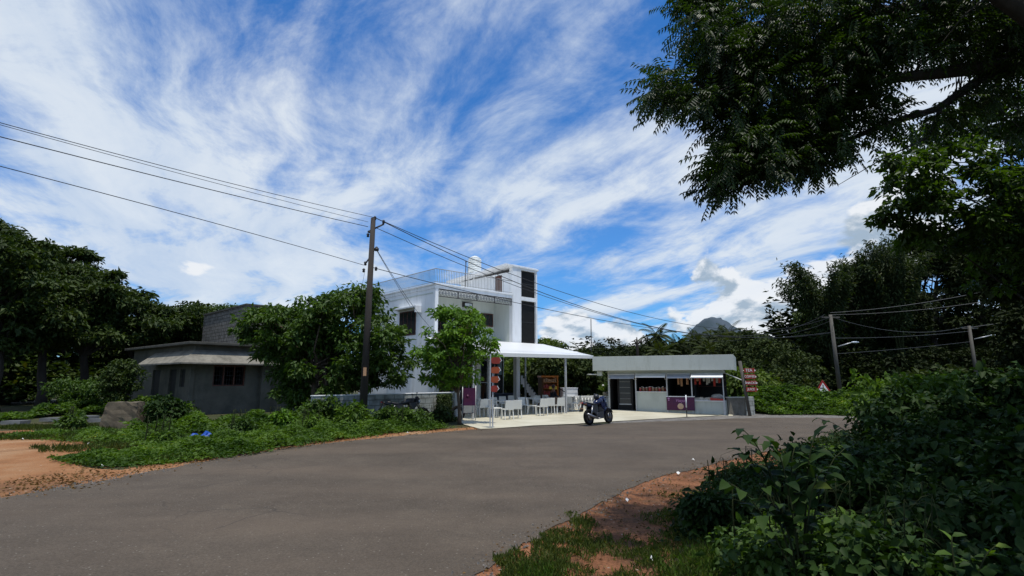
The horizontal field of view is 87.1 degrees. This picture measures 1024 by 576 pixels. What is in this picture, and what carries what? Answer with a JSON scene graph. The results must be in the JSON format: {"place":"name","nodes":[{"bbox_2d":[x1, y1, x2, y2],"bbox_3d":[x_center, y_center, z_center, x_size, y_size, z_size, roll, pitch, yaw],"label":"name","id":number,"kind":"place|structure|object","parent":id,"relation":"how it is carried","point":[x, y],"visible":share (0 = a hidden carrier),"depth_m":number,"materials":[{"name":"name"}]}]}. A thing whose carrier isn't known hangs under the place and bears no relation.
{"place":"outdoors","nodes":[
{"label":"outdoors","id":0,"kind":"place"},
{"bbox_2d":[0,430,118,488],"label":"dirt yard","id":1,"kind":"structure","parent":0,"point":[19,459],"depth_m":11.17,"materials":[{"name":"orange soil"}]},
{"bbox_2d":[1,426,197,446],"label":"weeds","id":2,"kind":"object","parent":1,"relation":"on","point":[100,433],"visible":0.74,"depth_m":15.59,"materials":[{"name":"green plant"}]},
{"bbox_2d":[144,415,179,441],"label":"weed clump","id":3,"kind":"object","parent":1,"relation":"on","point":[165,434],"visible":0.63,"depth_m":14.07,"materials":[{"name":"green plant"}]},
{"bbox_2d":[0,426,520,497],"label":"dirt verge","id":4,"kind":"structure","parent":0,"point":[23,491],"depth_m":10.53,"materials":[{"name":"brown soil"}]},
{"bbox_2d":[0,391,853,575],"bbox_3d":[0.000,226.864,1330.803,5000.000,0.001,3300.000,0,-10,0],"label":"ground","id":5,"kind":"structure","parent":0,"point":[20,406],"depth_m":23.67,"materials":[{"name":"brown soil"}]},
{"bbox_2d":[0,218,42,404],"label":"grove tree","id":6,"kind":"object","parent":5,"relation":"on","point":[7,232],"visible":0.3,"depth_m":38.44,"materials":[{"name":"green plant"}]},
{"bbox_2d":[0,233,76,411],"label":"grove tree","id":7,"kind":"object","parent":5,"relation":"on","point":[24,253],"visible":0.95,"depth_m":30.17,"materials":[{"name":"green plant"}]},
{"bbox_2d":[2,257,94,405],"bbox_3d":[-29.466,2.508,32.972,8.884,9.827,6.429,0,-10,0],"label":"grove tree","id":8,"kind":"object","parent":5,"relation":"on","point":[59,328],"visible":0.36,"depth_m":32.15,"materials":[{"name":"green plant"}]},
{"bbox_2d":[52,406,88,429],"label":"weed clump","id":9,"kind":"object","parent":5,"relation":"on","point":[73,418],"visible":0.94,"depth_m":18.94,"materials":[{"name":"green plant"}]},
{"bbox_2d":[33,239,108,402],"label":"grove tree","id":10,"kind":"object","parent":5,"relation":"on","point":[70,254],"visible":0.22,"depth_m":41.59,"materials":[{"name":"green plant"}]},
{"bbox_2d":[39,374,124,407],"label":"shrub","id":11,"kind":"object","parent":5,"relation":"on","point":[78,387],"visible":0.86,"depth_m":28.04,"materials":[{"name":"green plant"}]},
{"bbox_2d":[39,260,149,391],"bbox_3d":[-27.803,2.832,34.663,8.001,9.706,5.834,0,-10,0],"label":"grove tree","id":12,"kind":"object","parent":5,"relation":"on","point":[106,290],"visible":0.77,"depth_m":34.40,"materials":[{"name":"green plant"}]},
{"bbox_2d":[0,394,197,420],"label":"weeds","id":13,"kind":"object","parent":5,"relation":"on","point":[42,409],"visible":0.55,"depth_m":25.86,"materials":[{"name":"green plant"}]},
{"bbox_2d":[71,315,128,371],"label":"grove tree","id":14,"kind":"object","parent":5,"relation":"on","point":[110,351],"visible":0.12,"depth_m":42.22,"materials":[{"name":"green plant"}]},
{"bbox_2d":[93,358,151,401],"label":"shrub","id":15,"kind":"object","parent":5,"relation":"on","point":[118,381],"visible":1,"depth_m":26.41,"materials":[{"name":"green plant"}]},
{"bbox_2d":[99,401,145,428],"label":"mossy block","id":16,"kind":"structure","parent":5,"relation":"on","point":[114,413],"depth_m":19.38,"materials":[{"name":"grey stone"}]},
{"bbox_2d":[85,286,196,401],"bbox_3d":[-26.703,4.033,37.775,8.775,8.392,6.355,0,-10,0],"label":"grove tree","id":17,"kind":"object","parent":5,"relation":"on","point":[158,319],"visible":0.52,"depth_m":37.12,"materials":[{"name":"green plant"}]},
{"bbox_2d":[140,393,191,423],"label":"shrub","id":18,"kind":"object","parent":5,"relation":"on","point":[166,406],"visible":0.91,"depth_m":19.73,"materials":[{"name":"green plant"}]},
{"bbox_2d":[0,343,353,404],"bbox_3d":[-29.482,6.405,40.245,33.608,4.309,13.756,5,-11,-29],"label":"undergrowth","id":19,"kind":"object","parent":5,"relation":"on","point":[24,383],"visible":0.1,"depth_m":37.88,"materials":[{"name":"green plant"}]},
{"bbox_2d":[147,300,215,345],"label":"grove tree","id":20,"kind":"object","parent":5,"relation":"on","point":[191,332],"visible":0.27,"depth_m":40.13,"materials":[{"name":"green plant"}]},
{"bbox_2d":[125,341,310,414],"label":"old house","id":21,"kind":"structure","parent":5,"relation":"on","point":[191,371],"depth_m":28.08,"materials":[{"name":"paint"}]},
{"bbox_2d":[212,365,245,385],"bbox_3d":[-14.746,4.558,28.033,0.120,1.075,1.599,-8,-12,39],"label":"window","id":22,"kind":"structure","parent":21,"relation":"in","point":[233,371],"depth_m":28.10,"materials":[{"name":"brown wood"}]},
{"bbox_2d":[226,409,262,431],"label":"weed clump","id":23,"kind":"object","parent":5,"relation":"on","point":[244,424],"visible":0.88,"depth_m":17.09,"materials":[{"name":"green plant"}]},
{"bbox_2d":[117,423,373,449],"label":"weeds","id":24,"kind":"object","parent":5,"relation":"on","point":[251,434],"visible":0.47,"depth_m":15.03,"materials":[{"name":"green plant"}]},
{"bbox_2d":[47,418,457,467],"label":"weeds","id":25,"kind":"object","parent":5,"relation":"on","point":[195,446],"visible":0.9,"depth_m":12.51,"materials":[{"name":"green plant"}]},
{"bbox_2d":[202,303,318,386],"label":"unplastered building","id":26,"kind":"structure","parent":5,"relation":"on","point":[216,324],"depth_m":35.50,"materials":[{"name":"concrete"}]},
{"bbox_2d":[115,408,440,433],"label":"weeds","id":27,"kind":"object","parent":5,"relation":"on","point":[193,421],"visible":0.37,"depth_m":18.08,"materials":[{"name":"green plant"}]},
{"bbox_2d":[264,406,299,428],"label":"weed clump","id":28,"kind":"object","parent":5,"relation":"on","point":[281,417],"visible":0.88,"depth_m":18.75,"materials":[{"name":"green plant"}]},
{"bbox_2d":[292,393,345,420],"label":"shrub","id":29,"kind":"object","parent":5,"relation":"on","point":[325,409],"visible":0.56,"depth_m":20.41,"materials":[{"name":"green plant"}]},
{"bbox_2d":[226,281,421,410],"bbox_3d":[-7.995,2.634,22.709,8.615,6.149,4.650,0,-10,0],"label":"leafy tree","id":30,"kind":"object","parent":5,"relation":"on","point":[320,338],"visible":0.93,"depth_m":22.17,"materials":[{"name":"green plant"}]},
{"bbox_2d":[333,399,377,422],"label":"shrub","id":31,"kind":"object","parent":5,"relation":"on","point":[351,412],"visible":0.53,"depth_m":19.44,"materials":[{"name":"green plant"}]},
{"bbox_2d":[359,216,384,410],"bbox_3d":[-5.542,1.212,21.091,0.835,8.348,0.315,0,-10,0],"label":"utility pole","id":32,"kind":"object","parent":5,"relation":"on","point":[365,355],"visible":0.98,"depth_m":21.03,"materials":[{"name":"concrete"}]},
{"bbox_2d":[0,136,367,226],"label":"overhead wire","id":33,"kind":"object","parent":32,"relation":"attached to","point":[168,179],"visible":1,"depth_m":15.52,"materials":[{"name":"black"}]},
{"bbox_2d":[310,392,454,415],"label":"block wall","id":34,"kind":"structure","parent":5,"relation":"on","point":[375,400],"depth_m":22.90,"materials":[{"name":"white paint"}]},
{"bbox_2d":[0,425,785,498],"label":"leaf litter","id":35,"kind":"object","parent":5,"relation":"on","point":[62,478],"visible":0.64,"depth_m":9.71,"materials":[{"name":"brown plant"}]},
{"bbox_2d":[378,392,428,414],"bbox_3d":[-4.289,4.802,21.536,2.070,1.220,0.760,5,-17,-28],"label":"motorcycle","id":36,"kind":"object","parent":5,"relation":"on","point":[414,402],"visible":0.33,"depth_m":21.53,"materials":[{"name":"black metal"}]},
{"bbox_2d":[0,422,834,462],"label":"verge grass","id":37,"kind":"structure","parent":5,"relation":"on","point":[70,447],"depth_m":14.45,"materials":[{"name":"green plant"}]},
{"bbox_2d":[430,402,457,422],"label":"shrub","id":38,"kind":"object","parent":5,"relation":"on","point":[444,415],"visible":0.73,"depth_m":22.04,"materials":[{"name":"green plant"}]},
{"bbox_2d":[358,263,538,408],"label":"white building","id":39,"kind":"structure","parent":5,"relation":"on","point":[508,321],"depth_m":33.71,"materials":[{"name":"paint"}]},
{"bbox_2d":[399,310,415,335],"bbox_3d":[-6.249,2.112,32.123,0.040,1.450,1.800,9,-13,-42],"label":"side window","id":40,"kind":"structure","parent":39,"relation":"in","point":[408,318],"depth_m":31.95,"materials":[{"name":"black glass"}]},
{"bbox_2d":[404,304,503,424],"bbox_3d":[-2.281,2.999,21.411,4.005,4.941,2.779,0,-10,0],"label":"leafy tree","id":41,"kind":"object","parent":5,"relation":"on","point":[451,340],"visible":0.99,"depth_m":21.28,"materials":[{"name":"green plant"}]},
{"bbox_2d":[504,357,537,396],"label":"background tree","id":42,"kind":"object","parent":5,"relation":"on","point":[508,367],"visible":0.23,"depth_m":42.89,"materials":[{"name":"green plant"}]},
{"bbox_2d":[523,343,583,388],"bbox_3d":[3.051,6.200,39.366,4.606,4.629,5.044,0,-10,0],"label":"background tree","id":43,"kind":"object","parent":5,"relation":"on","point":[538,366],"visible":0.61,"depth_m":38.45,"materials":[{"name":"green plant"}]},
{"bbox_2d":[558,348,607,395],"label":"background tree","id":44,"kind":"object","parent":5,"relation":"on","point":[584,382],"visible":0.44,"depth_m":40.24,"materials":[{"name":"green plant"}]},
{"bbox_2d":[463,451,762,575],"bbox_3d":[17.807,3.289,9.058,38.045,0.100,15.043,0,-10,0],"label":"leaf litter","id":45,"kind":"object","parent":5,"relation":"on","point":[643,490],"visible":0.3,"depth_m":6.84,"materials":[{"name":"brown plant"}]},
{"bbox_2d":[504,350,820,396],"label":"undergrowth","id":46,"kind":"object","parent":5,"relation":"on","point":[807,379],"visible":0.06,"depth_m":43.13,"materials":[{"name":"green plant"}]},
{"bbox_2d":[587,354,740,414],"bbox_3d":[8.388,5.170,28.857,8.066,2.930,4.210,-4,-10,24],"label":"snack kiosk","id":47,"kind":"object","parent":5,"relation":"on","point":[629,377],"visible":0.83,"depth_m":27.97,"materials":[{"name":"white metal"}]},
{"bbox_2d":[666,396,694,410],"bbox_3d":[8.498,5.811,27.161,1.400,0.700,0.041,-4,-10,24],"label":"banner","id":48,"kind":"object","parent":47,"relation":"attached to","point":[676,402],"visible":1,"depth_m":27.16,"materials":[{"name":"purple fabric"}]},
{"bbox_2d":[505,329,895,390],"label":"undergrowth","id":49,"kind":"object","parent":5,"relation":"on","point":[845,376],"visible":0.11,"depth_m":61.57,"materials":[{"name":"green plant"}]},
{"bbox_2d":[689,340,724,354],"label":"tree","id":50,"kind":"object","parent":5,"relation":"on","point":[710,350],"visible":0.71,"depth_m":61.23,"materials":[{"name":"green plant"}]},
{"bbox_2d":[667,458,790,541],"bbox_3d":[2.489,2.465,6.247,1.442,0.923,1.130,-5,-11,28],"label":"roadside shrub","id":51,"kind":"object","parent":5,"relation":"on","point":[702,510],"visible":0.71,"depth_m":6.07,"materials":[{"name":"green plant"}]},
{"bbox_2d":[692,446,789,505],"bbox_3d":[3.361,2.711,7.638,1.652,0.903,1.645,0,-10,0],"label":"roadside shrub","id":52,"kind":"object","parent":5,"relation":"on","point":[703,485],"visible":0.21,"depth_m":7.75,"materials":[{"name":"green plant"}]},
{"bbox_2d":[714,325,774,366],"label":"background tree","id":53,"kind":"object","parent":5,"relation":"on","point":[730,348],"visible":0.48,"depth_m":59.55,"materials":[{"name":"green plant"}]},
{"bbox_2d":[725,364,781,396],"bbox_3d":[16.101,6.766,37.566,4.405,2.944,5.690,0,-10,0],"label":"background tree","id":54,"kind":"object","parent":5,"relation":"on","point":[734,385],"visible":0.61,"depth_m":36.23,"materials":[{"name":"green plant"}]},
{"bbox_2d":[738,336,803,371],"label":"background tree","id":55,"kind":"object","parent":5,"relation":"on","point":[763,349],"visible":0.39,"depth_m":50.84,"materials":[{"name":"green plant"}]},
{"bbox_2d":[694,484,853,575],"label":"roadside shrub","id":56,"kind":"object","parent":5,"relation":"on","point":[773,563],"visible":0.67,"depth_m":4.69,"materials":[{"name":"green plant"}]},
{"bbox_2d":[646,426,926,542],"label":"ground creepers","id":57,"kind":"object","parent":5,"relation":"on","point":[836,439],"visible":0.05,"depth_m":6.82,"materials":[{"name":"green plant"}]},
{"bbox_2d":[719,425,857,575],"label":"sapling","id":58,"kind":"object","parent":5,"relation":"on","point":[799,500],"visible":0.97,"depth_m":4.48,"materials":[{"name":"green plant"}]},
{"bbox_2d":[768,346,828,389],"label":"background tree","id":59,"kind":"object","parent":5,"relation":"on","point":[791,359],"visible":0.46,"depth_m":46.35,"materials":[{"name":"green plant"}]},
{"bbox_2d":[729,382,876,413],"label":"weeds","id":60,"kind":"object","parent":5,"relation":"on","point":[776,399],"visible":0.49,"depth_m":28.53,"materials":[{"name":"green plant"}]},
{"bbox_2d":[759,404,854,415],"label":"weeds","id":61,"kind":"object","parent":5,"relation":"on","point":[835,410],"visible":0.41,"depth_m":26.63,"materials":[{"name":"green plant"}]},
{"bbox_2d":[790,306,827,354],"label":"tree","id":62,"kind":"object","parent":5,"relation":"on","point":[798,319],"visible":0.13,"depth_m":71.47,"materials":[{"name":"green plant"}]},
{"bbox_2d":[772,257,855,391],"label":"bamboo clump","id":63,"kind":"object","parent":5,"relation":"on","point":[834,298],"visible":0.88,"depth_m":61.70,"materials":[{"name":"green plant"}]},
{"bbox_2d":[738,478,901,565],"bbox_3d":[2.941,2.290,5.147,1.524,0.903,1.521,0,-10,0],"label":"roadside shrub","id":64,"kind":"object","parent":5,"relation":"on","point":[825,522],"visible":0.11,"depth_m":5.04,"materials":[{"name":"green plant"}]},
{"bbox_2d":[620,0,1023,221],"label":"overhanging tree","id":65,"kind":"object","parent":5,"relation":"on","point":[794,132],"visible":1,"depth_m":6.27,"materials":[{"name":"green plant"}]},
{"bbox_2d":[736,457,916,516],"bbox_3d":[3.797,2.471,6.388,1.989,0.959,1.794,0,-10,0],"label":"roadside shrub","id":66,"kind":"object","parent":5,"relation":"on","point":[861,481],"visible":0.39,"depth_m":5.99,"materials":[{"name":"green plant"}]},
{"bbox_2d":[822,314,858,393],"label":"utility pole","id":67,"kind":"object","parent":5,"relation":"on","point":[837,372],"visible":0.95,"depth_m":54.50,"materials":[{"name":"grey concrete"}]},
{"bbox_2d":[804,288,896,360],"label":"tree","id":68,"kind":"object","parent":5,"relation":"on","point":[849,332],"visible":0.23,"depth_m":63.66,"materials":[{"name":"green plant"}]},
{"bbox_2d":[834,243,880,353],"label":"bamboo clump","id":69,"kind":"object","parent":5,"relation":"on","point":[867,298],"visible":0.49,"depth_m":63.80,"materials":[{"name":"green plant"}]},
{"bbox_2d":[812,414,910,447],"bbox_3d":[5.811,2.663,8.768,1.543,1.180,0.509,0,-10,0],"label":"sapling","id":70,"kind":"object","parent":5,"relation":"on","point":[878,438],"visible":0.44,"depth_m":8.79,"materials":[{"name":"green plant"}]},
{"bbox_2d":[770,431,955,504],"bbox_3d":[4.711,2.472,6.963,2.273,1.156,2.381,4,-10,-21],"label":"roadside shrub","id":71,"kind":"object","parent":5,"relation":"on","point":[862,451],"visible":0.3,"depth_m":6.99,"materials":[{"name":"green plant"}]},
{"bbox_2d":[758,273,998,352],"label":"tree","id":72,"kind":"object","parent":5,"relation":"on","point":[777,326],"visible":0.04,"depth_m":87.15,"materials":[{"name":"green plant"}]},
{"bbox_2d":[823,345,943,377],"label":"thicket tree","id":73,"kind":"object","parent":5,"relation":"on","point":[898,359],"visible":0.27,"depth_m":61.12,"materials":[{"name":"green plant"}]},
{"bbox_2d":[839,401,936,444],"bbox_3d":[8.427,2.941,10.925,3.081,1.665,2.935,0,-10,0],"label":"roadside shrub","id":74,"kind":"object","parent":5,"relation":"on","point":[856,425],"visible":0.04,"depth_m":11.61,"materials":[{"name":"green plant"}]},
{"bbox_2d":[850,234,936,367],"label":"bamboo clump","id":75,"kind":"object","parent":5,"relation":"on","point":[896,279],"visible":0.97,"depth_m":62.01,"materials":[{"name":"green plant"}]},
{"bbox_2d":[842,257,944,350],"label":"tree","id":76,"kind":"object","parent":5,"relation":"on","point":[921,325],"visible":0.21,"depth_m":65.74,"materials":[{"name":"green plant"}]},
{"bbox_2d":[776,485,1023,575],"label":"roadside shrub","id":77,"kind":"object","parent":5,"relation":"on","point":[870,552],"visible":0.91,"depth_m":4.02,"materials":[{"name":"green plant"}]},
{"bbox_2d":[843,366,987,417],"bbox_3d":[9.575,2.857,12.122,3.682,2.162,3.296,-7,-12,37],"label":"roadside shrub","id":78,"kind":"object","parent":5,"relation":"on","point":[934,384],"visible":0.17,"depth_m":12.07,"materials":[{"name":"green plant"}]},
{"bbox_2d":[873,362,967,387],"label":"roadside shrub","id":79,"kind":"object","parent":5,"relation":"on","point":[926,373],"visible":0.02,"depth_m":22.53,"materials":[{"name":"green plant"}]},
{"bbox_2d":[853,380,999,447],"bbox_3d":[7.663,2.551,9.438,2.719,1.861,2.808,0,-10,0],"label":"roadside shrub","id":80,"kind":"object","parent":5,"relation":"on","point":[951,404],"visible":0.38,"depth_m":9.21,"materials":[{"name":"green plant"}]},
{"bbox_2d":[860,459,1023,557],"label":"roadside shrub","id":81,"kind":"object","parent":5,"relation":"on","point":[982,514],"visible":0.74,"depth_m":4.74,"materials":[{"name":"green plant"}]},
{"bbox_2d":[862,407,1023,487],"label":"roadside shrub","id":82,"kind":"object","parent":5,"relation":"on","point":[932,434],"visible":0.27,"depth_m":7.48,"materials":[{"name":"green plant"}]},
{"bbox_2d":[863,83,1023,299],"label":"overhanging tree","id":83,"kind":"object","parent":5,"relation":"on","point":[1002,187],"visible":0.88,"depth_m":10.97,"materials":[{"name":"green plant"}]},
{"bbox_2d":[889,529,1010,575],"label":"sapling","id":84,"kind":"object","parent":5,"relation":"on","point":[907,558],"visible":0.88,"depth_m":3.82,"materials":[{"name":"green plant"}]},
{"bbox_2d":[911,238,991,354],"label":"tree","id":85,"kind":"object","parent":5,"relation":"on","point":[951,336],"visible":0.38,"depth_m":69.60,"materials":[{"name":"green plant"}]},
{"bbox_2d":[895,424,1023,500],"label":"roadside shrub","id":86,"kind":"object","parent":5,"relation":"on","point":[988,461],"visible":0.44,"depth_m":5.85,"materials":[{"name":"green plant"}]},
{"bbox_2d":[911,343,1011,373],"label":"thicket tree","id":87,"kind":"object","parent":5,"relation":"on","point":[962,354],"visible":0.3,"depth_m":63.73,"materials":[{"name":"green plant"}]},
{"bbox_2d":[937,254,1021,354],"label":"tree","id":88,"kind":"object","parent":5,"relation":"on","point":[985,319],"visible":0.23,"depth_m":67.81,"materials":[{"name":"green plant"}]},
{"bbox_2d":[949,212,1023,306],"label":"tree","id":89,"kind":"object","parent":5,"relation":"on","point":[988,282],"visible":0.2,"depth_m":26.53,"materials":[{"name":"green plant"}]},
{"bbox_2d":[962,358,1023,412],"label":"roadside shrub","id":90,"kind":"object","parent":5,"relation":"on","point":[1002,390],"visible":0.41,"depth_m":9.43,"materials":[{"name":"green plant"}]},
{"bbox_2d":[968,290,1023,369],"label":"tree","id":91,"kind":"object","parent":5,"relation":"on","point":[1011,330],"visible":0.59,"depth_m":29.44,"materials":[{"name":"green plant"}]},
{"bbox_2d":[0,417,859,575],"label":"road","id":92,"kind":"structure","parent":0,"point":[436,504],"depth_m":7.75,"materials":[{"name":"grey asphalt"}]},
{"bbox_2d":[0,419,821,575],"bbox_3d":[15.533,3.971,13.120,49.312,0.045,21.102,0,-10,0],"label":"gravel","id":93,"kind":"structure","parent":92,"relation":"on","point":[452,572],"depth_m":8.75,"materials":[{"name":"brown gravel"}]},
{"bbox_2d":[579,392,612,424],"bbox_3d":[3.283,4.671,20.884,0.745,1.196,2.029,-18,-19,41],"label":"motorcycle","id":94,"kind":"object","parent":92,"relation":"on","point":[598,409],"visible":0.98,"depth_m":20.66,"materials":[{"name":"blue metal"}]},
{"bbox_2d":[0,0,1023,356],"label":"sky","id":95,"kind":"structure","parent":0,"point":[497,132],"materials":[{"name":"blue"}]},
{"bbox_2d":[457,406,714,428],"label":"forecourt","id":96,"kind":"structure","parent":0,"point":[531,418],"depth_m":23.80,"materials":[{"name":"beige concrete"}]},
{"bbox_2d":[462,386,475,420],"bbox_3d":[-1.815,4.859,22.763,0.595,1.450,0.050,2,-10,-12],"label":"standing board","id":97,"kind":"object","parent":96,"relation":"on","point":[468,400],"visible":0.91,"depth_m":22.76,"materials":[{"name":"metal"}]},
{"bbox_2d":[489,354,501,428],"bbox_3d":[-0.587,3.718,19.462,0.432,2.660,0.106,0,-10,0],"label":"arrow sign post","id":98,"kind":"object","parent":96,"relation":"on","point":[493,370],"visible":0.99,"depth_m":19.49,"materials":[{"name":"metal"}]},
{"bbox_2d":[424,337,592,418],"bbox_3d":[0.187,4.689,29.416,10.900,3.995,6.200,9,-13,-42],"label":"canopy","id":99,"kind":"object","parent":96,"relation":"on","point":[514,349],"visible":0.63,"depth_m":28.08,"materials":[{"name":"metal"}]},
{"bbox_2d":[537,376,558,408],"bbox_3d":[2.169,6.239,32.361,1.060,1.920,0.950,2,-10,-12],"label":"display cabinet","id":100,"kind":"object","parent":96,"relation":"on","point":[545,383],"visible":0.6,"depth_m":32.14,"materials":[{"name":"orange wood"}]},
{"bbox_2d":[475,449,781,575],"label":"dirt verge","id":101,"kind":"structure","parent":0,"point":[624,527],"depth_m":6.84,"materials":[{"name":"brown soil"}]},
{"bbox_2d":[492,487,757,575],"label":"verge grass","id":102,"kind":"structure","parent":101,"relation":"on","point":[549,538],"depth_m":5.43,"materials":[{"name":"green plant"}]},
{"bbox_2d":[572,409,732,415],"bbox_3d":[6.881,6.174,26.486,7.300,0.160,3.400,-4,-10,24],"label":"paved apron","id":103,"kind":"object","parent":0,"point":[631,413],"visible":0.5,"depth_m":26.64,"materials":[{"name":"beige concrete"}]},
{"bbox_2d":[686,317,738,340],"bbox_3d":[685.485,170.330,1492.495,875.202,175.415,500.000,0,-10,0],"label":"hill","id":104,"kind":"structure","parent":0,"point":[711,322],"depth_m":1426.68,"materials":[{"name":"stone"}]},
{"bbox_2d":[611,413,852,422],"bbox_3d":[9.046,5.903,24.457,14.122,0.001,5.056,3,-10,-18],"label":"gravel apron","id":105,"kind":"object","parent":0,"point":[760,415],"visible":0.55,"depth_m":24.79,"materials":[{"name":"grey gravel"}]},
{"bbox_2d":[725,397,754,414],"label":"wall","id":106,"kind":"structure","parent":105,"relation":"on","point":[736,406],"depth_m":26.52,"materials":[{"name":"concrete"}]},
{"bbox_2d":[738,361,757,415],"bbox_3d":[11.410,4.835,25.931,0.831,2.631,0.202,0,-10,0],"label":"arrow sign post","id":107,"kind":"object","parent":105,"relation":"on","point":[749,376],"visible":1,"depth_m":25.91,"materials":[{"name":"red concrete"}]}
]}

